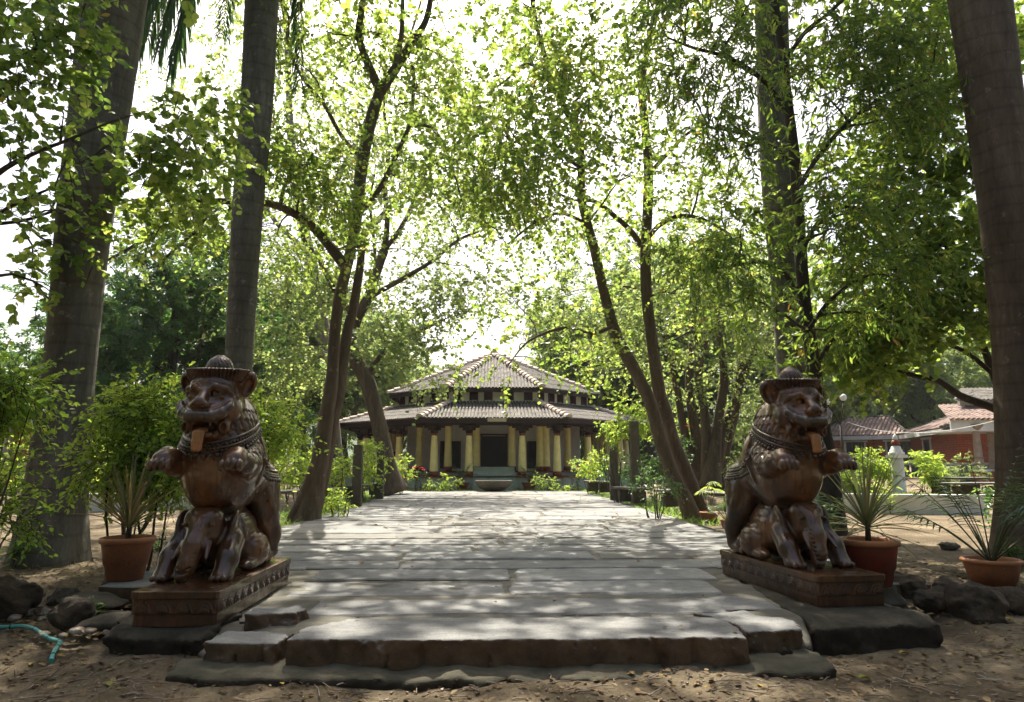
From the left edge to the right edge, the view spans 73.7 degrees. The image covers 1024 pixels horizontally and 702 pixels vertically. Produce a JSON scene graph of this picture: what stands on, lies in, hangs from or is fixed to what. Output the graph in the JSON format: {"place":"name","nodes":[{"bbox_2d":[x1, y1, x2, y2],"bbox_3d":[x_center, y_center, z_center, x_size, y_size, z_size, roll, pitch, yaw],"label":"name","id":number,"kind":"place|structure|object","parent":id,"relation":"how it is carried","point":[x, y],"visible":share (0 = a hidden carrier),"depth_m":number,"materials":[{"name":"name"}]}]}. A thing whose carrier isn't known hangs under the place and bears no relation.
{"place":"outdoors","nodes":[
{"label":"outdoors","id":0,"kind":"place"},
{"bbox_2d":[165,648,836,691],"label":"pavement","id":1,"kind":"structure","parent":0,"point":[797,663],"depth_m":4.43,"materials":[{"name":"stone"}]},
{"bbox_2d":[202,631,293,663],"bbox_3d":[-1.814,2.111,4.714,0.536,0.274,0.368,0,-9,-2],"label":"step stone","id":2,"kind":"object","parent":1,"relation":"on","point":[247,647],"visible":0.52,"depth_m":4.58,"materials":[{"name":"stone"}]},
{"bbox_2d":[285,616,749,670],"bbox_3d":[0.047,2.067,4.852,3.130,0.206,0.685,0,-9,-2],"label":"step stone","id":3,"kind":"object","parent":1,"relation":"on","point":[407,644],"visible":0.99,"depth_m":4.57,"materials":[{"name":"stone"}]},
{"bbox_2d":[693,610,802,653],"bbox_3d":[1.813,2.131,5.131,0.579,0.231,0.732,3,-10,-19],"label":"step stone","id":4,"kind":"object","parent":1,"relation":"on","point":[765,634],"visible":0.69,"depth_m":4.84,"materials":[{"name":"stone"}]},
{"bbox_2d":[197,583,812,657],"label":"pavement","id":5,"kind":"structure","parent":0,"point":[744,591],"depth_m":5.98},
{"bbox_2d":[244,605,309,631],"bbox_3d":[-1.782,2.062,5.178,0.461,0.204,0.342,0,-9,-2],"label":"loose stone","id":6,"kind":"object","parent":5,"relation":"on","point":[256,618],"visible":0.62,"depth_m":5.09,"materials":[{"name":"stone"}]},
{"bbox_2d":[662,596,779,611],"bbox_3d":[1.725,2.181,5.764,0.927,0.120,0.584,1,-9,-6],"label":"step stone","id":7,"kind":"object","parent":5,"relation":"on","point":[730,603],"visible":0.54,"depth_m":5.73,"materials":[{"name":"stone"}]},
{"bbox_2d":[0,462,1023,701],"bbox_3d":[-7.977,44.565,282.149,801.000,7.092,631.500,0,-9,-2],"label":"ground","id":8,"kind":"structure","parent":0,"point":[505,692],"depth_m":4.59,"materials":[{"name":"soil"}]},
{"bbox_2d":[0,430,29,530],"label":"bush","id":9,"kind":"object","parent":8,"relation":"on","point":[18,468],"visible":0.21,"depth_m":10.91,"materials":[{"name":"green plant"}]},
{"bbox_2d":[0,322,35,398],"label":"tree","id":10,"kind":"object","parent":8,"relation":"on","point":[6,348],"visible":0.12,"depth_m":38.78,"materials":[{"name":"green plant"}]},
{"bbox_2d":[0,531,37,567],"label":"plant","id":11,"kind":"object","parent":8,"relation":"on","point":[17,553],"visible":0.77,"depth_m":8.50,"materials":[{"name":"green plant"}]},
{"bbox_2d":[0,575,43,620],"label":"boulder","id":12,"kind":"object","parent":8,"relation":"on","point":[22,597],"visible":0.88,"depth_m":6.03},
{"bbox_2d":[0,624,62,662],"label":"garden hose","id":13,"kind":"object","parent":8,"relation":"on","point":[58,641],"visible":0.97,"depth_m":5.26,"materials":[{"name":"teal"}]},
{"bbox_2d":[0,443,65,569],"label":"shrub","id":14,"kind":"object","parent":8,"relation":"on","point":[9,503],"visible":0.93,"depth_m":5.95,"materials":[{"name":"green plant"}]},
{"bbox_2d":[0,339,91,505],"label":"shrub","id":15,"kind":"object","parent":8,"relation":"on","point":[11,414],"visible":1,"depth_m":5.83,"materials":[{"name":"green plant"}]},
{"bbox_2d":[46,587,79,606],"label":"boulder","id":16,"kind":"object","parent":8,"relation":"on","point":[56,596],"visible":0.55,"depth_m":6.38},
{"bbox_2d":[0,403,129,484],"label":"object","id":17,"kind":"structure","parent":8,"relation":"on","point":[4,450],"depth_m":28.90,"materials":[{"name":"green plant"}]},
{"bbox_2d":[47,595,95,632],"bbox_3d":[-3.640,2.176,5.645,0.349,0.285,0.309,4,-10,-23],"label":"boulder","id":18,"kind":"object","parent":8,"relation":"on","point":[66,613],"visible":0.85,"depth_m":5.55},
{"bbox_2d":[3,0,147,568],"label":"royal palm","id":19,"kind":"object","parent":8,"relation":"on","point":[73,322],"visible":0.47,"depth_m":9.41,"materials":[{"name":"plant"}]},
{"bbox_2d":[0,559,156,665],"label":"leaf litter","id":20,"kind":"object","parent":8,"relation":"on","point":[33,622],"visible":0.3,"depth_m":6.10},
{"bbox_2d":[62,591,128,608],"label":"boulder","id":21,"kind":"object","parent":8,"relation":"on","point":[110,600],"visible":0.56,"depth_m":6.30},
{"bbox_2d":[74,611,131,630],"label":"boulder","id":22,"kind":"object","parent":8,"relation":"on","point":[105,621],"visible":0.37,"depth_m":5.49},
{"bbox_2d":[0,273,211,415],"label":"tree","id":23,"kind":"object","parent":8,"relation":"on","point":[22,351],"visible":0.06,"depth_m":33.49,"materials":[{"name":"green plant"}]},
{"bbox_2d":[44,361,195,570],"bbox_3d":[-4.183,1.367,7.770,1.928,2.558,1.734,0,-9,-2],"label":"shrub","id":24,"kind":"object","parent":8,"relation":"on","point":[143,437],"visible":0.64,"depth_m":7.54,"materials":[{"name":"green plant"}]},
{"bbox_2d":[101,578,143,608],"bbox_3d":[-3.915,2.488,6.868,0.533,0.366,0.530,2,-10,-9],"label":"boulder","id":25,"kind":"object","parent":8,"relation":"on","point":[104,582],"visible":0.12,"depth_m":6.76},
{"bbox_2d":[74,450,189,581],"bbox_3d":[-3.868,1.643,6.982,1.213,1.340,1.269,5,-11,-28],"label":"potted plant","id":26,"kind":"object","parent":25,"relation":"on","point":[126,557],"visible":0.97,"depth_m":6.86,"materials":[{"name":"green plant"}]},
{"bbox_2d":[89,493,191,511],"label":"raised bed wall","id":27,"kind":"structure","parent":8,"relation":"on","point":[97,509],"depth_m":17.81,"materials":[{"name":"white paint"}]},
{"bbox_2d":[0,0,291,324],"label":"tree","id":28,"kind":"object","parent":8,"relation":"on","point":[54,31],"visible":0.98,"depth_m":8.73,"materials":[{"name":"green plant"}]},
{"bbox_2d":[27,224,286,449],"bbox_3d":[-15.960,0.400,32.405,11.762,12.352,10.961,8,-13,-41],"label":"tree","id":29,"kind":"object","parent":8,"relation":"on","point":[135,333],"visible":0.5,"depth_m":31.31,"materials":[{"name":"green plant"}]},
{"bbox_2d":[102,581,290,655],"bbox_3d":[-2.581,2.345,5.892,0.922,0.398,2.313,0,-9,-2],"label":"statue footing","id":30,"kind":"object","parent":8,"relation":"on","point":[124,637],"visible":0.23,"depth_m":4.84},
{"bbox_2d":[131,355,290,626],"bbox_3d":[-2.562,1.115,6.050,0.806,2.116,1.912,0,-9,-2],"label":"carved lion statue","id":31,"kind":"object","parent":30,"relation":"on","point":[218,562],"visible":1,"depth_m":5.66,"materials":[{"name":"brown wood"}]},
{"bbox_2d":[143,283,312,448],"bbox_3d":[-15.917,1.607,38.387,10.587,11.931,11.362,9,-13,-44],"label":"tree","id":32,"kind":"object","parent":8,"relation":"on","point":[203,360],"visible":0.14,"depth_m":35.34,"materials":[{"name":"green plant"}]},
{"bbox_2d":[181,385,328,466],"bbox_3d":[-3.591,1.506,9.240,2.013,2.656,2.133,0,-9,-2],"label":"shrub","id":33,"kind":"object","parent":8,"relation":"on","point":[274,439],"visible":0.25,"depth_m":9.38,"materials":[{"name":"green plant"}]},
{"bbox_2d":[153,264,371,417],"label":"tree","id":34,"kind":"object","parent":8,"relation":"on","point":[313,341],"visible":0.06,"depth_m":43.32,"materials":[{"name":"green plant"}]},
{"bbox_2d":[137,0,404,399],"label":"royal palm","id":35,"kind":"object","parent":8,"relation":"on","point":[259,63],"visible":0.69,"depth_m":13.60,"materials":[{"name":"plant"}]},
{"bbox_2d":[262,414,309,506],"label":"bush","id":36,"kind":"object","parent":8,"relation":"on","point":[281,464],"visible":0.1,"depth_m":12.72,"materials":[{"name":"green plant"}]},
{"bbox_2d":[267,385,320,503],"bbox_3d":[-6.896,2.915,21.539,2.030,3.730,2.326,0,-9,-2],"label":"bush","id":37,"kind":"object","parent":8,"relation":"on","point":[310,413],"visible":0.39,"depth_m":21.77,"materials":[{"name":"green plant"}]},
{"bbox_2d":[273,447,360,497],"bbox_3d":[-5.531,3.467,18.881,2.653,1.803,1.928,1,-10,-8],"label":"bush","id":38,"kind":"object","parent":8,"relation":"on","point":[303,468],"visible":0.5,"depth_m":18.75,"materials":[{"name":"green plant"}]},
{"bbox_2d":[109,0,532,486],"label":"tree","id":39,"kind":"object","parent":8,"relation":"on","point":[323,339],"visible":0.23,"depth_m":34.09,"materials":[{"name":"green plant"}]},
{"bbox_2d":[322,487,358,517],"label":"bush","id":40,"kind":"object","parent":8,"relation":"on","point":[329,499],"visible":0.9,"depth_m":15.49,"materials":[{"name":"green plant"}]},
{"bbox_2d":[265,278,420,475],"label":"tree","id":41,"kind":"object","parent":8,"relation":"on","point":[360,402],"visible":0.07,"depth_m":50.09,"materials":[{"name":"green plant"}]},
{"bbox_2d":[296,437,390,501],"bbox_3d":[-5.315,3.774,21.512,2.890,2.119,2.155,0,-9,-2],"label":"bush","id":42,"kind":"object","parent":8,"relation":"on","point":[372,452],"visible":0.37,"depth_m":21.73,"materials":[{"name":"green plant"}]},
{"bbox_2d":[270,291,429,474],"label":"tree","id":43,"kind":"object","parent":8,"relation":"on","point":[393,373],"visible":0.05,"depth_m":54.50,"materials":[{"name":"green plant"}]},
{"bbox_2d":[108,0,595,523],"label":"tree","id":44,"kind":"object","parent":8,"relation":"on","point":[306,174],"visible":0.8,"depth_m":15.31,"materials":[{"name":"green plant"}]},
{"bbox_2d":[351,445,362,506],"bbox_3d":[-4.346,3.717,19.189,0.289,2.146,0.238,0,-9,-2],"label":"stone post","id":45,"kind":"object","parent":8,"relation":"on","point":[357,487],"visible":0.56,"depth_m":19.12,"materials":[{"name":"stone"}]},
{"bbox_2d":[344,436,395,500],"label":"bush","id":46,"kind":"object","parent":8,"relation":"on","point":[365,463],"visible":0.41,"depth_m":23.49,"materials":[{"name":"green plant"}]},
{"bbox_2d":[177,0,580,495],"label":"tree","id":47,"kind":"object","parent":8,"relation":"on","point":[394,482],"visible":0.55,"depth_m":26.72,"materials":[{"name":"green plant"}]},
{"bbox_2d":[376,442,384,498],"bbox_3d":[-4.533,4.323,23.502,0.247,2.368,0.205,0,-9,-2],"label":"stone post","id":48,"kind":"object","parent":8,"relation":"on","point":[379,494],"visible":0.46,"depth_m":23.45,"materials":[{"name":"stone"}]},
{"bbox_2d":[346,342,438,467],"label":"tree","id":49,"kind":"object","parent":8,"relation":"on","point":[423,374],"visible":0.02,"depth_m":58.29,"materials":[{"name":"green plant"}]},
{"bbox_2d":[375,453,419,493],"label":"bush","id":50,"kind":"object","parent":8,"relation":"on","point":[409,475],"visible":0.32,"depth_m":27.71,"materials":[{"name":"green plant"}]},
{"bbox_2d":[339,348,648,489],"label":"pavilion","id":51,"kind":"structure","parent":8,"relation":"on","point":[485,437],"depth_m":35.64,"materials":[{"name":"grey paint"}]},
{"bbox_2d":[440,441,460,467],"bbox_3d":[-3.224,5.432,35.748,1.080,1.420,0.090,0,-9,-2],"label":"window","id":52,"kind":"structure","parent":51,"relation":"in","point":[456,445],"depth_m":35.74,"materials":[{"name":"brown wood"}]},
{"bbox_2d":[482,436,505,466],"bbox_3d":[-0.945,5.369,35.832,1.250,1.790,0.060,0,-9,-2],"label":"doorway","id":53,"kind":"structure","parent":51,"relation":"in","point":[493,447],"depth_m":35.81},
{"bbox_2d":[527,441,535,467],"bbox_3d":[1.334,5.454,35.882,1.080,1.420,0.090,0,-9,-2],"label":"window","id":54,"kind":"structure","parent":51,"relation":"in","point":[531,445],"depth_m":35.86,"materials":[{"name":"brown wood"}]},
{"bbox_2d":[280,489,722,526],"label":"undergrowth","id":55,"kind":"object","parent":8,"relation":"on","point":[603,494],"visible":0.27,"depth_m":17.39,"materials":[{"name":"green plant"}]},
{"bbox_2d":[0,646,1023,701],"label":"leaf litter","id":56,"kind":"object","parent":8,"relation":"on","point":[577,683],"visible":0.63,"depth_m":4.25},
{"bbox_2d":[0,492,1023,701],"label":"fallen twigs","id":57,"kind":"object","parent":8,"relation":"on","point":[43,698],"depth_m":4.24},
{"bbox_2d":[530,472,560,490],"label":"bush","id":58,"kind":"object","parent":8,"relation":"on","point":[547,484],"visible":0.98,"depth_m":29.92,"materials":[{"name":"green plant"}]},
{"bbox_2d":[568,446,608,493],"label":"bush","id":59,"kind":"object","parent":8,"relation":"on","point":[587,467],"visible":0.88,"depth_m":26.62,"materials":[{"name":"green plant"}]},
{"bbox_2d":[500,255,716,470],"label":"tree","id":60,"kind":"object","parent":8,"relation":"on","point":[555,353],"visible":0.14,"depth_m":48.65,"materials":[{"name":"green plant"}]},
{"bbox_2d":[609,447,618,499],"bbox_3d":[3.355,4.250,22.479,0.272,2.175,0.231,0,-9,-2],"label":"stone post","id":61,"kind":"object","parent":8,"relation":"on","point":[613,454],"visible":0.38,"depth_m":22.44,"materials":[{"name":"stone"}]},
{"bbox_2d":[593,391,651,502],"bbox_3d":[3.625,3.034,21.438,2.496,3.519,1.697,5,-11,-30],"label":"bush","id":62,"kind":"object","parent":8,"relation":"on","point":[623,425],"visible":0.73,"depth_m":21.42,"materials":[{"name":"green plant"}]},
{"bbox_2d":[595,449,655,487],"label":"bush","id":63,"kind":"object","parent":8,"relation":"on","point":[627,474],"visible":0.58,"depth_m":23.61,"materials":[{"name":"green plant"}]},
{"bbox_2d":[629,421,640,505],"bbox_3d":[3.753,3.589,20.763,0.284,2.913,0.225,0,-9,-2],"label":"stone post","id":64,"kind":"object","parent":8,"relation":"on","point":[634,444],"visible":0.53,"depth_m":20.77,"materials":[{"name":"stone"}]},
{"bbox_2d":[515,229,770,477],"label":"tree","id":65,"kind":"object","parent":8,"relation":"on","point":[649,450],"visible":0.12,"depth_m":45.52,"materials":[{"name":"green plant"}]},
{"bbox_2d":[373,0,925,519],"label":"tree","id":66,"kind":"object","parent":8,"relation":"on","point":[561,84],"visible":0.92,"depth_m":14.77,"materials":[{"name":"green plant"}]},
{"bbox_2d":[514,182,817,489],"bbox_3d":[5.653,-0.709,26.264,11.368,11.986,7.126,0,-9,-2],"label":"tree","id":67,"kind":"object","parent":8,"relation":"on","point":[712,450],"visible":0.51,"depth_m":26.05,"materials":[{"name":"green plant"}]},
{"bbox_2d":[639,425,696,497],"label":"bush","id":68,"kind":"object","parent":8,"relation":"on","point":[658,458],"visible":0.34,"depth_m":23.84,"materials":[{"name":"green plant"}]},
{"bbox_2d":[583,247,774,443],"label":"tree","id":69,"kind":"object","parent":8,"relation":"on","point":[685,406],"visible":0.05,"depth_m":53.49,"materials":[{"name":"green plant"}]},
{"bbox_2d":[654,489,725,511],"bbox_3d":[4.529,3.601,16.497,0.559,0.436,2.959,4,-10,-25],"label":"stone bench","id":70,"kind":"object","parent":8,"relation":"on","point":[671,501],"visible":0.38,"depth_m":17.37,"materials":[{"name":"stone"}]},
{"bbox_2d":[694,481,723,522],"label":"potted plant","id":71,"kind":"object","parent":8,"relation":"on","point":[709,517],"visible":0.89,"depth_m":14.51,"materials":[{"name":"green plant"}]},
{"bbox_2d":[724,394,759,460],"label":"bush","id":72,"kind":"object","parent":8,"relation":"on","point":[735,438],"visible":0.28,"depth_m":28.98,"materials":[{"name":"green plant"}]},
{"bbox_2d":[679,0,817,502],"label":"royal palm","id":73,"kind":"object","parent":8,"relation":"on","point":[783,175],"visible":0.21,"depth_m":14.68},
{"bbox_2d":[631,262,879,464],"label":"tree","id":74,"kind":"object","parent":8,"relation":"on","point":[829,383],"visible":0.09,"depth_m":46.07,"materials":[{"name":"green plant"}]},
{"bbox_2d":[539,0,1023,536],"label":"tree","id":75,"kind":"object","parent":8,"relation":"on","point":[723,244],"visible":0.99,"depth_m":10.62,"materials":[{"name":"green plant"}]},
{"bbox_2d":[746,223,915,419],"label":"tree","id":76,"kind":"object","parent":8,"relation":"on","point":[840,403],"visible":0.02,"depth_m":57.56,"materials":[{"name":"green plant"}]},
{"bbox_2d":[739,579,942,655],"bbox_3d":[2.750,2.431,6.387,1.068,0.389,2.517,0,-9,-2],"label":"statue footing","id":77,"kind":"object","parent":8,"relation":"on","point":[845,630],"visible":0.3,"depth_m":5.23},
{"bbox_2d":[720,367,884,606],"bbox_3d":[2.710,1.234,6.771,0.793,2.116,1.912,1,-9,-8],"label":"carved lion statue","id":78,"kind":"object","parent":77,"relation":"on","point":[783,537],"visible":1,"depth_m":6.40,"materials":[{"name":"brown wood"}]},
{"bbox_2d":[829,379,940,467],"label":"tree","id":79,"kind":"object","parent":8,"relation":"on","point":[905,403],"visible":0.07,"depth_m":60.10,"materials":[{"name":"green plant"}]},
{"bbox_2d":[775,0,1023,420],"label":"tree","id":80,"kind":"object","parent":8,"relation":"on","point":[975,324],"visible":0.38,"depth_m":12.48,"materials":[{"name":"green plant"}]},
{"bbox_2d":[884,584,916,609],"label":"rock","id":81,"kind":"object","parent":8,"relation":"on","point":[893,597],"visible":0.25,"depth_m":6.43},
{"bbox_2d":[816,436,958,587],"bbox_3d":[3.485,1.569,6.760,1.602,1.432,1.516,0,-9,-2],"label":"potted plant","id":82,"kind":"object","parent":81,"relation":"on","point":[868,551],"visible":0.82,"depth_m":6.60,"materials":[{"name":"green plant"}]},
{"bbox_2d":[893,571,927,598],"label":"boulder","id":83,"kind":"object","parent":8,"relation":"on","point":[909,583],"visible":0.41,"depth_m":6.72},
{"bbox_2d":[830,388,994,481],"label":"brick house","id":84,"kind":"structure","parent":8,"relation":"on","point":[977,440],"depth_m":39.94,"materials":[{"name":"red brick"}]},
{"bbox_2d":[843,440,867,460],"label":"window","id":85,"kind":"structure","parent":84,"relation":"in","point":[848,447],"depth_m":48.70,"materials":[{"name":"glass"}]},
{"bbox_2d":[883,439,911,462],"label":"window","id":86,"kind":"structure","parent":84,"relation":"in","point":[907,446],"depth_m":46.84,"materials":[{"name":"glass"}]},
{"bbox_2d":[843,493,988,514],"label":"raised bed wall","id":87,"kind":"structure","parent":8,"relation":"on","point":[915,505],"depth_m":17.18,"materials":[{"name":"white paint"}]},
{"bbox_2d":[857,323,992,438],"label":"tree","id":88,"kind":"object","parent":8,"relation":"on","point":[927,404],"visible":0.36,"depth_m":58.91,"materials":[{"name":"green plant"}]},
{"bbox_2d":[904,449,948,493],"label":"bush","id":89,"kind":"object","parent":8,"relation":"on","point":[932,465],"visible":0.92,"depth_m":21.36,"materials":[{"name":"green plant"}]},
{"bbox_2d":[911,585,946,612],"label":"boulder","id":90,"kind":"object","parent":8,"relation":"on","point":[932,599],"visible":0.81,"depth_m":6.15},
{"bbox_2d":[880,455,1023,586],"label":"potted palm","id":91,"kind":"object","parent":8,"relation":"on","point":[993,570],"visible":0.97,"depth_m":7.59,"materials":[{"name":"plant"}]},
{"bbox_2d":[917,451,992,488],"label":"bush","id":92,"kind":"object","parent":8,"relation":"on","point":[951,469],"visible":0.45,"depth_m":23.29,"materials":[{"name":"green plant"}]},
{"bbox_2d":[924,477,989,493],"bbox_3d":[13.977,4.251,21.518,1.907,0.541,0.634,1,-9,-5],"label":"stone table","id":93,"kind":"object","parent":8,"relation":"on","point":[938,491],"visible":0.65,"depth_m":21.32,"materials":[{"name":"stone"}]},
{"bbox_2d":[897,561,1023,661],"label":"leaf litter","id":94,"kind":"object","parent":8,"relation":"on","point":[1005,647],"visible":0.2,"depth_m":5.95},
{"bbox_2d":[941,482,994,496],"bbox_3d":[13.360,3.972,19.520,1.901,0.428,0.627,1,-9,-5],"label":"stone bench","id":95,"kind":"object","parent":8,"relation":"on","point":[967,489],"visible":0.52,"depth_m":19.30,"materials":[{"name":"stone"}]},
{"bbox_2d":[943,581,1009,624],"bbox_3d":[4.039,2.217,5.941,0.444,0.418,0.437,5,-11,-29],"label":"boulder","id":96,"kind":"object","parent":8,"relation":"on","point":[973,602],"visible":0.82,"depth_m":5.82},
{"bbox_2d":[968,483,994,527],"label":"bush","id":97,"kind":"object","parent":8,"relation":"on","point":[987,499],"visible":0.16,"depth_m":12.03,"materials":[{"name":"green plant"}]},
{"bbox_2d":[947,0,1023,566],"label":"royal palm","id":98,"kind":"object","parent":8,"relation":"on","point":[986,45],"visible":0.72,"depth_m":9.70,"materials":[{"name":"plant"}]},
{"bbox_2d":[991,586,1023,614],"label":"boulder","id":99,"kind":"object","parent":8,"relation":"on","point":[1014,596],"visible":0.57,"depth_m":6.07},
{"bbox_2d":[0,0,1023,416],"label":"sky","id":100,"kind":"structure","parent":0,"point":[25,312],"materials":[{"name":"white"}]},
{"bbox_2d":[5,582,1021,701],"bbox_3d":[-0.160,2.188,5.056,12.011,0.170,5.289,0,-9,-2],"label":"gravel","id":101,"kind":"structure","parent":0,"point":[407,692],"depth_m":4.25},
{"bbox_2d":[98,490,930,623],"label":"path","id":102,"kind":"structure","parent":0,"point":[521,554],"depth_m":8.75,"materials":[{"name":"stone"}]},
{"bbox_2d":[475,480,511,490],"bbox_3d":[-0.802,5.886,29.829,1.600,0.470,1.600,0,-9,-2],"label":"stone basin","id":103,"kind":"object","parent":102,"relation":"on","point":[493,485],"visible":0.97,"depth_m":29.28,"materials":[{"name":"stone"}]},
{"bbox_2d":[583,480,609,492],"bbox_3d":[3.429,5.374,27.087,0.544,0.435,1.854,3,-10,-18],"label":"stone bench","id":104,"kind":"object","parent":102,"relation":"on","point":[592,486],"visible":0.69,"depth_m":26.58,"materials":[{"name":"stone"}]},
{"bbox_2d":[612,486,652,502],"bbox_3d":[3.481,4.177,19.854,0.557,0.436,1.510,3,-10,-20],"label":"stone bench","id":105,"kind":"object","parent":102,"relation":"on","point":[624,495],"visible":0.83,"depth_m":19.60,"materials":[{"name":"stone"}]},
{"bbox_2d":[625,460,689,518],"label":"bush","id":106,"kind":"object","parent":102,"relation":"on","point":[650,480],"visible":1,"depth_m":14.92,"materials":[{"name":"green plant"}]},
{"bbox_2d":[814,492,857,528],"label":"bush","id":107,"kind":"object","parent":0,"point":[837,523],"visible":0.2,"depth_m":9.34,"materials":[{"name":"plant"}]},
{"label":"bed soil","id":108,"kind":"structure","parent":0,"visible":0},
{"bbox_2d":[841,445,911,492],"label":"bush","id":109,"kind":"object","parent":108,"relation":"on","point":[875,464],"visible":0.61,"depth_m":20.84,"materials":[{"name":"green plant"}]},
{"bbox_2d":[885,434,907,493],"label":"garden pillar","id":110,"kind":"structure","parent":108,"relation":"on","point":[898,465],"depth_m":20.44,"materials":[{"name":"white paint"}]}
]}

